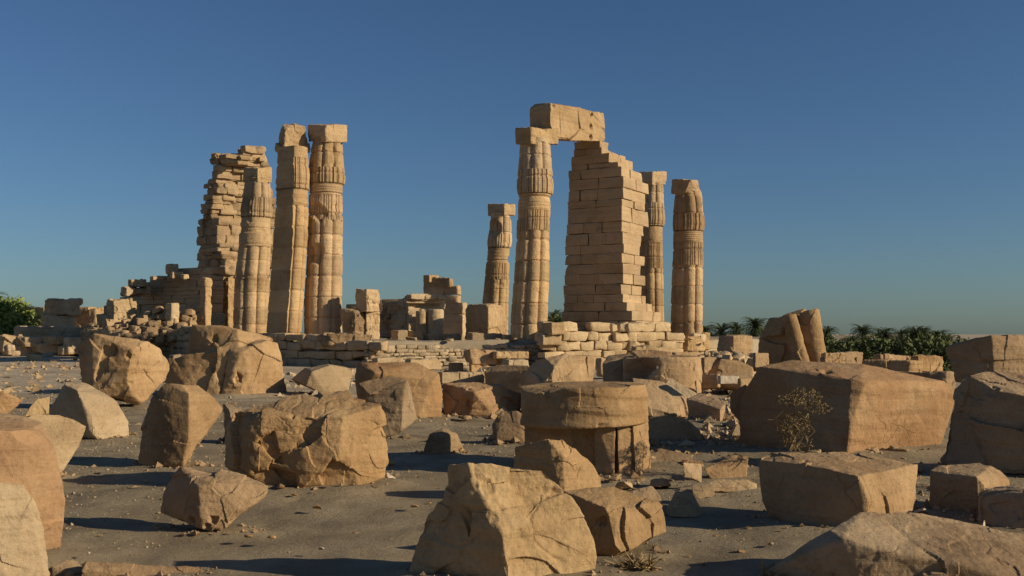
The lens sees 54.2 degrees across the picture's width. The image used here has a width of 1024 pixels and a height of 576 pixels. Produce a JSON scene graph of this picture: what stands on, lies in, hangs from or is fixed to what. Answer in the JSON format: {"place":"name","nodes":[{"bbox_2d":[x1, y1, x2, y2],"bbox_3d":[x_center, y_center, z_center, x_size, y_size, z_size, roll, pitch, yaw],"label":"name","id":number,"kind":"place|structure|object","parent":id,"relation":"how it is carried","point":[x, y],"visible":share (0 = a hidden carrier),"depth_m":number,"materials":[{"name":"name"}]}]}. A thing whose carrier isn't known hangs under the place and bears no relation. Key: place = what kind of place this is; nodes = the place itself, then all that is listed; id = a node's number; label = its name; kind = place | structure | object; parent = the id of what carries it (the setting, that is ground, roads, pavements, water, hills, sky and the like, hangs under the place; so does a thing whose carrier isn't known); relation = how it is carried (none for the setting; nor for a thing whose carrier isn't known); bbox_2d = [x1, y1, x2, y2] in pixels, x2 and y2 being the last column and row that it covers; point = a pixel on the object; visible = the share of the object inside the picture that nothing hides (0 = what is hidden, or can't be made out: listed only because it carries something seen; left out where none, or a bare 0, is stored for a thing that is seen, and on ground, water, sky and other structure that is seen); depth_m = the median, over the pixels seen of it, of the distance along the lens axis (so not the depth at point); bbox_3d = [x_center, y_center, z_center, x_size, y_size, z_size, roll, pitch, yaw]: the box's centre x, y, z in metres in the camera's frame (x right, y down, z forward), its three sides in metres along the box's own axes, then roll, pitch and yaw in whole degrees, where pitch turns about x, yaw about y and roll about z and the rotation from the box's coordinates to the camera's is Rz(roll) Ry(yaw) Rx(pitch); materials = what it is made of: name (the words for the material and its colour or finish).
{"place":"outdoors","nodes":[
{"label":"outdoors","id":0,"kind":"place"},
{"bbox_2d":[32,336,759,365],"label":"terrain","id":1,"kind":"structure","parent":0,"point":[466,344],"depth_m":52.28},
{"bbox_2d":[0,295,40,334],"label":"bushes","id":2,"kind":"object","parent":1,"relation":"on","point":[14,313],"visible":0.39,"depth_m":87.39,"materials":[{"name":"green plant"}]},
{"bbox_2d":[14,326,84,336],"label":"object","id":3,"kind":"object","parent":1,"relation":"on","point":[32,331],"visible":0.56,"depth_m":78.52,"materials":[{"name":"stone"}]},
{"bbox_2d":[41,314,75,326],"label":"stone block","id":4,"kind":"structure","parent":1,"relation":"on","point":[58,320],"depth_m":82.64,"materials":[{"name":"stone"}]},
{"bbox_2d":[42,298,82,316],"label":"stone slab","id":5,"kind":"structure","parent":4,"relation":"on","point":[67,307],"depth_m":82.93,"materials":[{"name":"stone"}]},
{"bbox_2d":[76,307,103,327],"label":"wall","id":6,"kind":"structure","parent":1,"relation":"on","point":[87,317],"depth_m":90.28,"materials":[{"name":"stone"}]},
{"bbox_2d":[80,306,196,343],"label":"rubble","id":7,"kind":"object","parent":1,"relation":"on","point":[147,326],"visible":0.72,"depth_m":68.75,"materials":[{"name":"stone"}]},
{"bbox_2d":[96,267,223,324],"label":"wall","id":8,"kind":"structure","parent":1,"relation":"on","point":[184,294],"depth_m":73.75,"materials":[{"name":"stone"}]},
{"bbox_2d":[120,285,152,296],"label":"loose block","id":9,"kind":"object","parent":8,"relation":"on","point":[147,290],"depth_m":74.24,"materials":[{"name":"stone"}]},
{"bbox_2d":[198,277,212,325],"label":"broken pier","id":10,"kind":"structure","parent":1,"relation":"on","point":[205,305],"depth_m":71.18,"materials":[{"name":"stone"}]},
{"bbox_2d":[221,277,234,327],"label":"broken pier","id":11,"kind":"structure","parent":1,"relation":"on","point":[228,298],"depth_m":74.70,"materials":[{"name":"stone"}]},
{"bbox_2d":[196,145,275,311],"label":"ruined wall","id":12,"kind":"structure","parent":1,"relation":"on","point":[218,231],"depth_m":77.78,"materials":[{"name":"stone"}]},
{"bbox_2d":[233,167,271,332],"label":"temple column","id":13,"kind":"structure","parent":1,"relation":"on","point":[251,296],"depth_m":71.33,"materials":[{"name":"stone"}]},
{"bbox_2d":[266,145,309,334],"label":"temple column","id":14,"kind":"structure","parent":1,"relation":"on","point":[288,272],"depth_m":54.35,"materials":[{"name":"stone"}]},
{"bbox_2d":[275,123,309,152],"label":"stone block","id":15,"kind":"structure","parent":14,"relation":"on","point":[292,134],"depth_m":55.35,"materials":[{"name":"stone"}]},
{"bbox_2d":[304,124,346,333],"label":"temple column","id":16,"kind":"structure","parent":1,"relation":"on","point":[323,292],"depth_m":55.28,"materials":[{"name":"stone"}]},
{"bbox_2d":[340,308,365,334],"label":"stone block","id":17,"kind":"structure","parent":1,"relation":"on","point":[353,320],"depth_m":54.18,"materials":[{"name":"stone"}]},
{"bbox_2d":[365,312,379,338],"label":"stone block","id":18,"kind":"structure","parent":1,"relation":"on","point":[372,321],"depth_m":54.43,"materials":[{"name":"stone"}]},
{"bbox_2d":[355,288,379,311],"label":"stone block","id":19,"kind":"structure","parent":18,"relation":"on","point":[367,300],"depth_m":54.25,"materials":[{"name":"stone"}]},
{"bbox_2d":[379,301,408,337],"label":"broken pier","id":20,"kind":"structure","parent":1,"relation":"on","point":[394,315],"depth_m":68.30,"materials":[{"name":"stone"}]},
{"bbox_2d":[427,309,443,333],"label":"column stump","id":21,"kind":"object","parent":1,"relation":"on","point":[435,320],"visible":0.79,"depth_m":72.64,"materials":[{"name":"stone"}]},
{"bbox_2d":[465,303,506,338],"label":"stone block","id":22,"kind":"object","parent":1,"relation":"on","point":[488,318],"visible":0.77,"depth_m":70.53,"materials":[{"name":"stone"}]},
{"bbox_2d":[482,203,514,334],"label":"temple column","id":23,"kind":"structure","parent":1,"relation":"on","point":[496,282],"depth_m":80.48,"materials":[{"name":"stone"}]},
{"bbox_2d":[510,127,558,339],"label":"temple column","id":24,"kind":"structure","parent":1,"relation":"on","point":[535,188],"depth_m":53.95,"materials":[{"name":"stone"}]},
{"bbox_2d":[530,103,604,142],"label":"stone lintel","id":25,"kind":"structure","parent":24,"relation":"on","point":[575,124],"depth_m":56.13,"materials":[{"name":"stone"}]},
{"bbox_2d":[536,334,561,345],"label":"stone block","id":26,"kind":"structure","parent":1,"relation":"on","point":[546,339],"depth_m":50.20,"materials":[{"name":"stone"}]},
{"bbox_2d":[541,322,564,334],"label":"stone block","id":27,"kind":"structure","parent":26,"relation":"on","point":[553,328],"depth_m":50.19,"materials":[{"name":"stone"}]},
{"bbox_2d":[546,327,621,351],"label":"terrace fill","id":28,"kind":"object","parent":1,"relation":"on","point":[581,328],"visible":0.08,"depth_m":52.34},
{"bbox_2d":[562,141,668,326],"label":"masonry pier","id":29,"kind":"structure","parent":28,"relation":"on","point":[606,224],"depth_m":58.23,"materials":[{"name":"stone"}]},
{"bbox_2d":[639,171,666,321],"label":"temple column","id":30,"kind":"structure","parent":1,"relation":"on","point":[651,252],"depth_m":70.51,"materials":[{"name":"stone"}]},
{"bbox_2d":[670,179,704,335],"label":"temple column","id":31,"kind":"structure","parent":1,"relation":"on","point":[687,277],"depth_m":62.38,"materials":[{"name":"stone"}]},
{"bbox_2d":[683,336,704,351],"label":"stone block","id":32,"kind":"object","parent":1,"relation":"on","point":[692,345],"depth_m":57.21,"materials":[{"name":"stone"}]},
{"bbox_2d":[398,294,446,330],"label":"ruined wall","id":33,"kind":"structure","parent":0,"point":[420,302],"depth_m":74.92,"materials":[{"name":"stone"}]},
{"bbox_2d":[405,285,466,336],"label":"ruined wall","id":34,"kind":"structure","parent":0,"point":[454,315],"depth_m":88.20,"materials":[{"name":"stone"}]},
{"bbox_2d":[0,334,1023,575],"bbox_3d":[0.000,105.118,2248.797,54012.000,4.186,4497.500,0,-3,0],"label":"ground","id":35,"kind":"structure","parent":0,"point":[300,528],"depth_m":9.48,"materials":[{"name":"sand"}]},
{"bbox_2d":[0,391,21,413],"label":"boulder","id":36,"kind":"object","parent":35,"relation":"on","point":[9,403],"visible":0.87,"depth_m":19.36,"materials":[{"name":"beige stone"}]},
{"bbox_2d":[0,483,48,575],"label":"boulder","id":37,"kind":"object","parent":35,"relation":"on","point":[22,547],"visible":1,"depth_m":6.31,"materials":[{"name":"stone"}]},
{"bbox_2d":[0,412,64,549],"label":"boulder","id":38,"kind":"object","parent":35,"relation":"on","point":[28,459],"visible":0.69,"depth_m":7.72,"materials":[{"name":"beige stone"}]},
{"bbox_2d":[25,397,49,416],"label":"boulder","id":39,"kind":"object","parent":35,"relation":"on","point":[40,406],"visible":0.88,"depth_m":19.38,"materials":[{"name":"stone"}]},
{"bbox_2d":[27,414,85,472],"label":"boulder","id":40,"kind":"object","parent":35,"relation":"on","point":[65,434],"visible":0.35,"depth_m":11.73,"materials":[{"name":"stone"}]},
{"bbox_2d":[52,560,81,575],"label":"boulder","id":41,"kind":"object","parent":35,"relation":"on","point":[62,568],"visible":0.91,"depth_m":7.04,"materials":[{"name":"stone"}]},
{"bbox_2d":[0,358,164,393],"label":"stone chips","id":42,"kind":"object","parent":35,"relation":"on","point":[37,389],"visible":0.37,"depth_m":37.03,"materials":[{"name":"stone"}]},
{"bbox_2d":[49,382,128,438],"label":"boulder","id":43,"kind":"object","parent":35,"relation":"on","point":[98,414],"visible":0.73,"depth_m":15.63,"materials":[{"name":"stone"}]},
{"bbox_2d":[62,333,170,356],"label":"retaining wall","id":44,"kind":"structure","parent":35,"relation":"on","point":[165,350],"depth_m":70.84,"materials":[{"name":"stone"}]},
{"bbox_2d":[106,298,136,321],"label":"broken pier","id":45,"kind":"structure","parent":44,"relation":"on","point":[118,310],"depth_m":72.49,"materials":[{"name":"stone"}]},
{"bbox_2d":[79,333,168,404],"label":"boulder","id":46,"kind":"object","parent":35,"relation":"on","point":[129,370],"visible":0.93,"depth_m":22.08,"materials":[{"name":"beige stone"}]},
{"bbox_2d":[82,561,203,575],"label":"boulder","id":47,"kind":"object","parent":35,"relation":"on","point":[89,568],"visible":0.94,"depth_m":7.01,"materials":[{"name":"beige stone"}]},
{"bbox_2d":[138,384,221,467],"bbox_3d":[-4.283,1.789,12.854,1.029,1.142,0.745,0,-3,0],"label":"boulder","id":48,"kind":"object","parent":35,"relation":"on","point":[180,420],"visible":0.91,"depth_m":12.59,"materials":[{"name":"beige stone"}]},
{"bbox_2d":[161,466,267,530],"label":"boulder","id":49,"kind":"object","parent":35,"relation":"on","point":[221,499],"visible":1,"depth_m":8.64,"materials":[{"name":"beige stone"}]},
{"bbox_2d":[164,324,286,393],"bbox_3d":[-7.859,2.298,27.634,3.495,2.577,2.648,0,-3,0],"label":"boulder","id":50,"kind":"object","parent":35,"relation":"on","point":[217,359],"visible":0.71,"depth_m":26.64,"materials":[{"name":"beige stone"}]},
{"bbox_2d":[170,333,284,359],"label":"boulder","id":51,"kind":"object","parent":35,"relation":"on","point":[178,347],"depth_m":67.17,"materials":[{"name":"stone"}]},
{"bbox_2d":[225,391,388,487],"bbox_3d":[-2.269,1.722,11.102,1.819,1.137,0.998,0,-3,0],"label":"boulder","id":52,"kind":"object","parent":35,"relation":"on","point":[321,438],"visible":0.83,"depth_m":10.73,"materials":[{"name":"beige stone"}]},
{"bbox_2d":[292,364,351,391],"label":"boulder","id":53,"kind":"object","parent":35,"relation":"on","point":[330,378],"visible":0.86,"depth_m":26.65,"materials":[{"name":"stone"}]},
{"bbox_2d":[268,333,387,367],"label":"retaining wall","id":54,"kind":"structure","parent":35,"relation":"on","point":[294,354],"depth_m":50.82,"materials":[{"name":"stone"}]},
{"bbox_2d":[320,332,371,346],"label":"stone slab","id":55,"kind":"structure","parent":54,"relation":"on","point":[329,339],"depth_m":50.20,"materials":[{"name":"stone"}]},
{"bbox_2d":[278,365,485,417],"bbox_3d":[-2.864,2.997,32.709,12.860,0.747,25.798,0,-3,0],"label":"rubble","id":56,"kind":"object","parent":35,"relation":"on","point":[286,381],"visible":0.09,"depth_m":33.98,"materials":[{"name":"stone"}]},
{"bbox_2d":[495,359,501,364],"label":"stone block","id":57,"kind":"structure","parent":56,"relation":"on","point":[499,361],"depth_m":41.00,"materials":[{"name":"beige stone"}]},
{"bbox_2d":[493,351,528,358],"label":"stone slab","id":58,"kind":"structure","parent":57,"relation":"on","point":[510,354],"depth_m":40.26,"materials":[{"name":"stone"}]},
{"bbox_2d":[359,376,416,437],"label":"boulder","id":59,"kind":"object","parent":35,"relation":"on","point":[391,396],"visible":0.8,"depth_m":15.81,"materials":[{"name":"stone"}]},
{"bbox_2d":[355,362,442,417],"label":"boulder","id":60,"kind":"object","parent":35,"relation":"on","point":[425,386],"visible":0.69,"depth_m":19.62,"materials":[{"name":"beige stone"}]},
{"bbox_2d":[424,428,462,453],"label":"boulder","id":61,"kind":"object","parent":35,"relation":"on","point":[442,441],"visible":0.8,"depth_m":13.82,"materials":[{"name":"stone"}]},
{"bbox_2d":[363,340,544,366],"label":"retaining wall","id":62,"kind":"structure","parent":35,"relation":"on","point":[420,352],"depth_m":50.33,"materials":[{"name":"stone"}]},
{"bbox_2d":[438,371,484,383],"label":"stone slab","id":63,"kind":"structure","parent":35,"relation":"on","point":[457,377],"depth_m":28.18,"materials":[{"name":"stone"}]},
{"bbox_2d":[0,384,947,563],"bbox_3d":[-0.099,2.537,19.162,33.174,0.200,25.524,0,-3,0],"label":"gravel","id":64,"kind":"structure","parent":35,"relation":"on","point":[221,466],"depth_m":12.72,"materials":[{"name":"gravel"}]},
{"bbox_2d":[469,363,480,371],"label":"stone block","id":65,"kind":"structure","parent":35,"relation":"on","point":[473,368],"depth_m":39.99,"materials":[{"name":"beige stone"}]},
{"bbox_2d":[463,348,496,364],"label":"stone block","id":66,"kind":"object","parent":65,"relation":"on","point":[474,356],"depth_m":40.17,"materials":[{"name":"beige stone"}]},
{"bbox_2d":[442,382,520,416],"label":"boulder","id":67,"kind":"object","parent":35,"relation":"on","point":[475,399],"visible":0.84,"depth_m":20.27,"materials":[{"name":"beige stone"}]},
{"bbox_2d":[410,463,596,575],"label":"boulder","id":68,"kind":"object","parent":35,"relation":"on","point":[485,519],"visible":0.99,"depth_m":6.93,"materials":[{"name":"stone"}]},
{"bbox_2d":[484,365,529,392],"bbox_3d":[-0.016,2.644,27.653,1.593,1.038,1.169,-1,-3,19],"label":"stone block","id":69,"kind":"object","parent":35,"relation":"on","point":[509,377],"depth_m":27.30,"materials":[{"name":"beige stone"}]},
{"bbox_2d":[492,411,524,442],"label":"boulder","id":70,"kind":"object","parent":35,"relation":"on","point":[507,427],"visible":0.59,"depth_m":15.26,"materials":[{"name":"stone"}]},
{"bbox_2d":[43,407,1022,575],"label":"stone chips","id":71,"kind":"object","parent":35,"relation":"on","point":[491,440],"visible":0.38,"depth_m":10.62,"materials":[{"name":"beige stone"}]},
{"bbox_2d":[513,439,600,492],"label":"boulder","id":72,"kind":"object","parent":35,"relation":"on","point":[562,464],"visible":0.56,"depth_m":10.10,"materials":[{"name":"beige stone"}]},
{"bbox_2d":[523,354,594,385],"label":"boulder","id":73,"kind":"object","parent":35,"relation":"on","point":[564,368],"visible":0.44,"depth_m":20.29,"materials":[{"name":"beige stone"}]},
{"bbox_2d":[520,381,650,473],"bbox_3d":[0.919,1.781,12.535,1.638,1.178,1.595,0,-3,0],"label":"drum fragment","id":74,"kind":"object","parent":35,"relation":"on","point":[601,427],"visible":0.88,"depth_m":12.01,"materials":[{"name":"beige stone"}]},
{"bbox_2d":[535,321,683,361],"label":"retaining wall","id":75,"kind":"structure","parent":35,"relation":"on","point":[592,340],"depth_m":52.28,"materials":[{"name":"stone"}]},
{"bbox_2d":[564,486,665,555],"bbox_3d":[0.816,1.872,7.846,0.834,0.604,0.496,1,-3,-26],"label":"boulder","id":76,"kind":"object","parent":35,"relation":"on","point":[619,521],"visible":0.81,"depth_m":7.68,"materials":[{"name":"beige stone"}]},
{"bbox_2d":[603,545,663,571],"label":"dry weeds","id":77,"kind":"object","parent":35,"relation":"on","point":[630,564],"visible":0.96,"depth_m":7.26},
{"bbox_2d":[628,486,662,505],"bbox_3d":[1.258,2.084,9.647,0.408,0.320,0.260,0,-3,0],"label":"stone block","id":78,"kind":"object","parent":35,"relation":"on","point":[649,492],"depth_m":9.67,"materials":[{"name":"stone"}]},
{"bbox_2d":[602,350,703,392],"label":"stone block","id":79,"kind":"structure","parent":35,"relation":"on","point":[665,366],"depth_m":27.14,"materials":[{"name":"beige stone"}]},
{"bbox_2d":[633,378,701,440],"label":"boulder","id":80,"kind":"object","parent":35,"relation":"on","point":[667,411],"visible":0.63,"depth_m":15.57,"materials":[{"name":"beige stone"}]},
{"bbox_2d":[650,448,692,462],"bbox_3d":[1.957,2.180,12.954,0.777,0.190,0.314,1,-3,-14],"label":"stone block","id":81,"kind":"object","parent":35,"relation":"on","point":[660,455],"depth_m":12.90,"materials":[{"name":"stone"}]},
{"bbox_2d":[598,434,755,482],"bbox_3d":[2.401,2.290,13.873,2.704,0.224,5.328,0,-3,4],"label":"rubble","id":82,"kind":"object","parent":35,"relation":"on","point":[656,443],"visible":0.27,"depth_m":14.18,"materials":[{"name":"beige stone"}]},
{"bbox_2d":[665,491,704,517],"bbox_3d":[1.600,2.014,9.282,0.369,0.252,0.224,0,-3,0],"label":"stone block","id":83,"kind":"object","parent":35,"relation":"on","point":[682,504],"depth_m":9.23,"materials":[{"name":"stone"}]},
{"bbox_2d":[683,462,701,482],"bbox_3d":[1.957,2.008,10.859,0.266,0.237,0.162,1,-3,-14],"label":"stone block","id":84,"kind":"object","parent":35,"relation":"on","point":[692,471],"depth_m":10.81,"materials":[{"name":"stone"}]},
{"bbox_2d":[659,378,739,446],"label":"rubble","id":85,"kind":"object","parent":35,"relation":"on","point":[732,424],"visible":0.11,"depth_m":17.71,"materials":[{"name":"stone"}]},
{"bbox_2d":[692,484,714,499],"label":"stone block","id":86,"kind":"object","parent":35,"relation":"on","point":[702,491],"depth_m":9.86,"materials":[{"name":"stone"}]},
{"bbox_2d":[687,393,724,420],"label":"boulder","id":87,"kind":"object","parent":35,"relation":"on","point":[701,405],"visible":0.76,"depth_m":19.10,"materials":[{"name":"beige stone"}]},
{"bbox_2d":[704,453,747,478],"bbox_3d":[2.453,2.081,11.558,0.610,0.314,0.318,1,-3,-13],"label":"stone block","id":88,"kind":"object","parent":35,"relation":"on","point":[734,465],"depth_m":11.45,"materials":[{"name":"beige stone"}]},
{"bbox_2d":[704,479,756,491],"bbox_3d":[2.322,2.119,10.655,0.620,0.154,0.223,0,-3,-7],"label":"stone block","id":89,"kind":"object","parent":35,"relation":"on","point":[724,485],"depth_m":10.63,"materials":[{"name":"stone"}]},
{"bbox_2d":[704,350,756,374],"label":"rubble","id":90,"kind":"object","parent":35,"relation":"on","point":[744,357],"visible":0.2,"depth_m":34.78,"materials":[{"name":"stone"}]},
{"bbox_2d":[717,335,752,353],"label":"stone block","id":91,"kind":"object","parent":90,"relation":"on","point":[739,343],"depth_m":44.19,"materials":[{"name":"beige stone"}]},
{"bbox_2d":[708,359,753,390],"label":"boulder","id":92,"kind":"object","parent":35,"relation":"on","point":[726,367],"visible":0.58,"depth_m":27.31,"materials":[{"name":"beige stone"}]},
{"bbox_2d":[739,317,767,336],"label":"palm tree","id":93,"kind":"object","parent":35,"relation":"on","point":[755,326],"visible":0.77,"depth_m":125.47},
{"bbox_2d":[756,308,825,371],"bbox_3d":[8.504,1.729,30.217,1.942,2.276,2.132,0,-3,0],"label":"column fragment","id":94,"kind":"object","parent":35,"relation":"on","point":[797,335],"depth_m":29.77,"materials":[{"name":"beige stone"}]},
{"bbox_2d":[763,387,830,452],"bbox_3d":[3.321,1.685,11.589,0.880,1.083,0.684,2,-4,-44],"label":"dry shrub","id":95,"kind":"object","parent":35,"relation":"on","point":[785,420],"visible":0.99,"depth_m":11.50,"materials":[{"name":"brown plant"}]},
{"bbox_2d":[759,452,917,525],"bbox_3d":[2.942,1.866,9.018,1.103,0.729,1.080,-2,-3,42],"label":"boulder","id":96,"kind":"object","parent":35,"relation":"on","point":[832,488],"visible":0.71,"depth_m":8.72,"materials":[{"name":"beige stone"}]},
{"bbox_2d":[730,360,953,452],"bbox_3d":[4.863,1.834,14.329,3.282,1.585,1.758,0,-3,0],"label":"boulder","id":97,"kind":"object","parent":35,"relation":"on","point":[877,407],"visible":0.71,"depth_m":14.02,"materials":[{"name":"beige stone"}]},
{"bbox_2d":[862,359,922,371],"bbox_3d":[10.477,2.185,27.637,1.602,0.466,1.279,-1,-3,15],"label":"stone slab","id":98,"kind":"object","parent":35,"relation":"on","point":[907,365],"depth_m":27.07,"materials":[{"name":"beige stone"}]},
{"bbox_2d":[765,512,1023,575],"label":"boulder","id":99,"kind":"object","parent":35,"relation":"on","point":[888,544],"visible":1,"depth_m":6.77,"materials":[{"name":"stone"}]},
{"bbox_2d":[824,329,968,370],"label":"palm grove","id":100,"kind":"object","parent":35,"relation":"on","point":[869,349],"visible":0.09,"depth_m":111.38,"materials":[{"name":"green plant"}]},
{"bbox_2d":[898,371,954,389],"bbox_3d":[8.798,2.020,21.604,1.396,0.510,1.146,-1,-3,19],"label":"stone slab","id":101,"kind":"object","parent":35,"relation":"on","point":[947,377],"depth_m":21.02,"materials":[{"name":"beige stone"}]},
{"bbox_2d":[911,354,943,371],"bbox_3d":[13.064,2.390,31.648,1.603,0.592,0.800,1,-3,-29],"label":"stone block","id":102,"kind":"object","parent":35,"relation":"on","point":[931,363],"depth_m":31.26,"materials":[{"name":"beige stone"}]},
{"bbox_2d":[929,463,1009,510],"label":"boulder","id":103,"kind":"object","parent":35,"relation":"on","point":[957,487],"visible":0.48,"depth_m":9.30,"materials":[{"name":"beige stone"}]},
{"bbox_2d":[940,371,1023,473],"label":"boulder","id":104,"kind":"object","parent":35,"relation":"on","point":[986,426],"visible":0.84,"depth_m":11.99,"materials":[{"name":"beige stone"}]},
{"bbox_2d":[945,335,1023,382],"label":"boulder","id":105,"kind":"object","parent":35,"relation":"on","point":[990,353],"visible":0.79,"depth_m":24.14,"materials":[{"name":"beige stone"}]},
{"bbox_2d":[977,483,1023,527],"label":"boulder","id":106,"kind":"object","parent":35,"relation":"on","point":[1001,506],"visible":0.66,"depth_m":8.51,"materials":[{"name":"beige stone"}]},
{"bbox_2d":[0,0,1023,333],"label":"sky","id":107,"kind":"structure","parent":0,"point":[860,162],"materials":[{"name":"blue"}]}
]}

